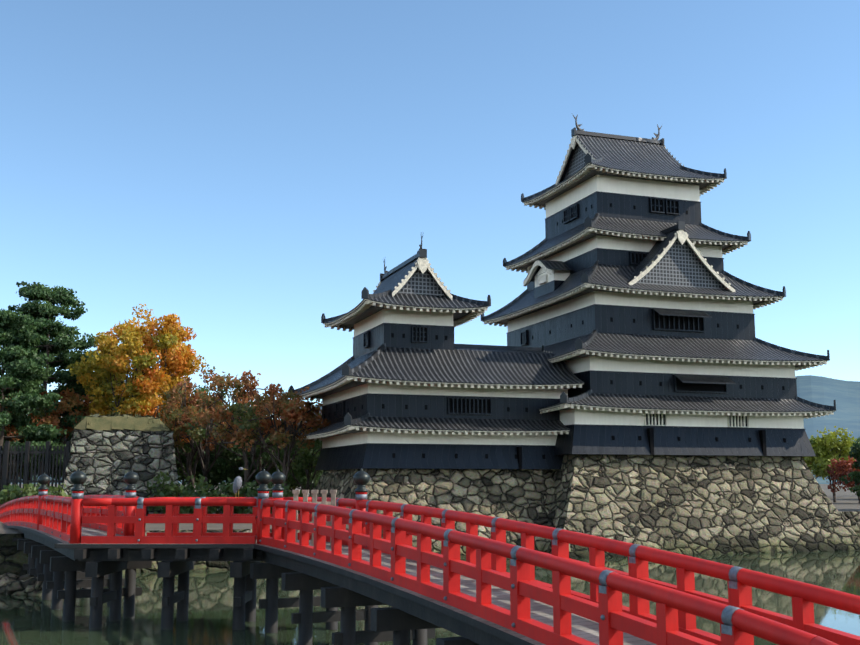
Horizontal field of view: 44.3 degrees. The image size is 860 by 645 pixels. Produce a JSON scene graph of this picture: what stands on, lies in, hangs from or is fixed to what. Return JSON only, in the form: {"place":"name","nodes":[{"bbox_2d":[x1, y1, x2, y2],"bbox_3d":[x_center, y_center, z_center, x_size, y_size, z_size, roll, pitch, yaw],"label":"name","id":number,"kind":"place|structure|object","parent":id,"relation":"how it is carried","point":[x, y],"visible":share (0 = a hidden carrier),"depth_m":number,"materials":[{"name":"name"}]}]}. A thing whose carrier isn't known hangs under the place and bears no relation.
{"place":"outdoors","nodes":[
{"label":"outdoors","id":0,"kind":"place"},
{"bbox_2d":[0,484,124,575],"bbox_3d":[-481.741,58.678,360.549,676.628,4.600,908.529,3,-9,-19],"label":"stone wall","id":1,"kind":"structure","parent":0,"point":[13,559],"depth_m":46.52,"materials":[{"name":"stone"}]},
{"bbox_2d":[2,461,30,477],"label":"hedge tree","id":2,"kind":"object","parent":1,"relation":"on","point":[22,470],"visible":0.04,"depth_m":98.82,"materials":[{"name":"green plant"}]},
{"bbox_2d":[0,483,50,504],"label":"shrub","id":3,"kind":"object","parent":1,"relation":"on","point":[10,493],"visible":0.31,"depth_m":64.12,"materials":[{"name":"green plant"}]},
{"bbox_2d":[0,389,63,488],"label":"cherry tree","id":4,"kind":"object","parent":1,"relation":"on","point":[52,420],"visible":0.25,"depth_m":82.10,"materials":[{"name":"brown plant"}]},
{"bbox_2d":[2,458,62,484],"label":"hedge tree","id":5,"kind":"object","parent":1,"relation":"on","point":[37,474],"visible":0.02,"depth_m":103.84,"materials":[{"name":"green plant"}]},
{"bbox_2d":[0,308,68,490],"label":"pine tree","id":6,"kind":"object","parent":1,"relation":"on","point":[17,361],"visible":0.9,"depth_m":80.05,"materials":[{"name":"green plant"}]},
{"bbox_2d":[0,441,70,501],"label":"fence","id":7,"kind":"object","parent":1,"relation":"on","point":[47,451],"visible":0.65,"depth_m":69.70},
{"bbox_2d":[9,425,62,485],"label":"green tree","id":8,"kind":"object","parent":1,"relation":"on","point":[22,466],"depth_m":93.95,"materials":[{"name":"green plant"}]},
{"bbox_2d":[14,483,71,498],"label":"shrub","id":9,"kind":"object","parent":1,"relation":"on","point":[53,489],"visible":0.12,"depth_m":65.36,"materials":[{"name":"green plant"}]},
{"bbox_2d":[30,459,62,473],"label":"hedge tree","id":10,"kind":"object","parent":1,"relation":"on","point":[51,468],"depth_m":99.55,"materials":[{"name":"green plant"}]},
{"bbox_2d":[0,281,97,486],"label":"pine tree","id":11,"kind":"object","parent":1,"relation":"on","point":[61,343],"visible":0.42,"depth_m":88.64,"materials":[{"name":"green plant"}]},
{"bbox_2d":[9,388,94,467],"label":"cherry tree","id":12,"kind":"object","parent":1,"relation":"on","point":[72,398],"visible":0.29,"depth_m":86.96,"materials":[{"name":"brown plant"}]},
{"bbox_2d":[0,550,859,644],"bbox_3d":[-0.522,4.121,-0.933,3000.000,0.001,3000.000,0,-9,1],"label":"moat water","id":13,"kind":"structure","parent":0,"point":[30,620],"depth_m":35.01,"materials":[{"name":"liquid"}]},
{"bbox_2d":[0,572,63,595],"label":"bank rocks","id":14,"kind":"object","parent":13,"relation":"in","point":[25,584],"visible":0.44,"depth_m":39.55,"materials":[{"name":"stone"}]},
{"bbox_2d":[0,0,859,418],"label":"sky","id":15,"kind":"structure","parent":0,"point":[241,171],"materials":[{"name":"blue"}]},
{"bbox_2d":[11,437,859,483],"bbox_3d":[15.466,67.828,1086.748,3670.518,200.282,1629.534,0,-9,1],"label":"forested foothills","id":16,"kind":"structure","parent":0,"point":[819,480],"depth_m":1034.86,"materials":[{"name":"green plant"}]},
{"bbox_2d":[61,483,859,572],"bbox_3d":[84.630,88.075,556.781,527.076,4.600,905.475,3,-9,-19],"label":"stone wall","id":17,"kind":"structure","parent":0,"point":[846,504],"depth_m":56.66,"materials":[{"name":"stone"}]},
{"bbox_2d":[51,350,119,468],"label":"pine tree","id":18,"kind":"object","parent":17,"relation":"on","point":[82,399],"depth_m":97.36,"materials":[{"name":"green plant"}]},
{"bbox_2d":[62,412,179,515],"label":"gate stone platform","id":19,"kind":"structure","parent":17,"relation":"on","point":[107,453],"depth_m":69.51,"materials":[{"name":"grey stone"}]},
{"bbox_2d":[66,304,206,415],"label":"yellow tree","id":20,"kind":"object","parent":17,"relation":"on","point":[109,384],"visible":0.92,"depth_m":83.91,"materials":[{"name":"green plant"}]},
{"bbox_2d":[122,401,190,442],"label":"yellow tree","id":21,"kind":"object","parent":17,"relation":"on","point":[152,412],"visible":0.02,"depth_m":82.11,"materials":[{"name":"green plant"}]},
{"bbox_2d":[145,470,204,513],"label":"shrub","id":22,"kind":"object","parent":17,"relation":"on","point":[173,488],"visible":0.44,"depth_m":68.36,"materials":[{"name":"green plant"}]},
{"bbox_2d":[158,394,235,486],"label":"cherry tree","id":23,"kind":"object","parent":17,"relation":"on","point":[177,440],"visible":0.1,"depth_m":79.06,"materials":[{"name":"brown plant"}]},
{"bbox_2d":[179,480,222,513],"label":"shrub","id":24,"kind":"object","parent":17,"relation":"on","point":[200,484],"visible":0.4,"depth_m":66.12,"materials":[{"name":"green plant"}]},
{"bbox_2d":[176,385,225,489],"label":"tree","id":25,"kind":"object","parent":17,"relation":"on","point":[186,448],"visible":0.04,"depth_m":91.53,"materials":[{"name":"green plant"}]},
{"bbox_2d":[175,444,228,488],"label":"hedge tree","id":26,"kind":"object","parent":17,"relation":"on","point":[182,475],"visible":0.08,"depth_m":94.86,"materials":[{"name":"green plant"}]},
{"bbox_2d":[176,447,237,489],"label":"hedge tree","id":27,"kind":"object","parent":17,"relation":"on","point":[183,460],"visible":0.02,"depth_m":96.23,"materials":[{"name":"green plant"}]},
{"bbox_2d":[157,364,260,484],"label":"cherry tree","id":28,"kind":"object","parent":17,"relation":"on","point":[184,390],"visible":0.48,"depth_m":76.52,"materials":[{"name":"brown plant"}]},
{"bbox_2d":[193,477,251,513],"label":"shrub","id":29,"kind":"object","parent":17,"relation":"on","point":[226,489],"visible":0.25,"depth_m":65.23,"materials":[{"name":"green plant"}]},
{"bbox_2d":[192,445,270,491],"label":"hedge tree","id":30,"kind":"object","parent":17,"relation":"on","point":[223,471],"visible":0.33,"depth_m":92.34,"materials":[{"name":"green plant"}]},
{"bbox_2d":[181,370,306,511],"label":"cherry tree","id":31,"kind":"object","parent":17,"relation":"on","point":[196,415],"visible":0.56,"depth_m":70.75,"materials":[{"name":"brown plant"}]},
{"bbox_2d":[212,401,302,485],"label":"green tree","id":32,"kind":"object","parent":17,"relation":"on","point":[228,455],"visible":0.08,"depth_m":88.64,"materials":[{"name":"green plant"}]},
{"bbox_2d":[234,481,288,513],"bbox_3d":[-10.265,11.145,64.939,3.817,2.880,3.736,-7,-11,39],"label":"shrub","id":33,"kind":"object","parent":17,"relation":"on","point":[250,491],"visible":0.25,"depth_m":64.88,"materials":[{"name":"green plant"}]},
{"bbox_2d":[228,383,330,489],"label":"cherry tree","id":34,"kind":"object","parent":17,"relation":"on","point":[294,409],"visible":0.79,"depth_m":68.79,"materials":[{"name":"brown plant"}]},
{"bbox_2d":[250,446,320,490],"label":"hedge tree","id":35,"kind":"object","parent":17,"relation":"on","point":[271,471],"visible":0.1,"depth_m":92.18,"materials":[{"name":"green plant"}]},
{"bbox_2d":[270,489,311,513],"bbox_3d":[-8.743,11.287,64.629,3.150,2.484,3.400,0,-9,1],"label":"shrub","id":36,"kind":"object","parent":17,"relation":"on","point":[287,493],"visible":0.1,"depth_m":64.59,"materials":[{"name":"green plant"}]},
{"bbox_2d":[268,447,322,493],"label":"hedge tree","id":37,"kind":"object","parent":17,"relation":"on","point":[300,476],"visible":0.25,"depth_m":89.80,"materials":[{"name":"green plant"}]},
{"bbox_2d":[274,436,322,495],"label":"green tree","id":38,"kind":"object","parent":17,"relation":"on","point":[305,460],"visible":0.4,"depth_m":77.72,"materials":[{"name":"green plant"}]},
{"bbox_2d":[289,114,859,557],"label":"castle","id":39,"kind":"structure","parent":17,"relation":"on","point":[633,380],"depth_m":64.41,"materials":[{"name":"paint"}]},
{"bbox_2d":[804,426,858,501],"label":"lime tree","id":40,"kind":"object","parent":17,"relation":"on","point":[828,447],"visible":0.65,"depth_m":115.12,"materials":[{"name":"green plant"}]},
{"bbox_2d":[825,456,859,502],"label":"red maple","id":41,"kind":"object","parent":17,"relation":"on","point":[842,469],"visible":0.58,"depth_m":110.08,"materials":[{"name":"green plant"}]},
{"bbox_2d":[837,438,859,496],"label":"shore pine","id":42,"kind":"object","parent":17,"relation":"on","point":[855,475],"visible":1,"depth_m":85.36,"materials":[{"name":"green plant"}]},
{"bbox_2d":[314,375,859,440],"bbox_3d":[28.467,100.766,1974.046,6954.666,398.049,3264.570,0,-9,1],"label":"mountain range","id":43,"kind":"structure","parent":0,"point":[844,394],"depth_m":2404.15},
{"label":"ground","id":44,"kind":"structure","parent":0,"visible":0},
{"bbox_2d":[0,468,859,644],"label":"red bridge","id":45,"kind":"structure","parent":44,"relation":"on","point":[92,546],"depth_m":22.83,"materials":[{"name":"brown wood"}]},
{"bbox_2d":[233,467,247,497],"bbox_3d":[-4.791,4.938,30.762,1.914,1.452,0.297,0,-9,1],"label":"heron","id":46,"kind":"object","parent":45,"relation":"on","point":[237,483],"visible":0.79,"depth_m":30.72}
]}

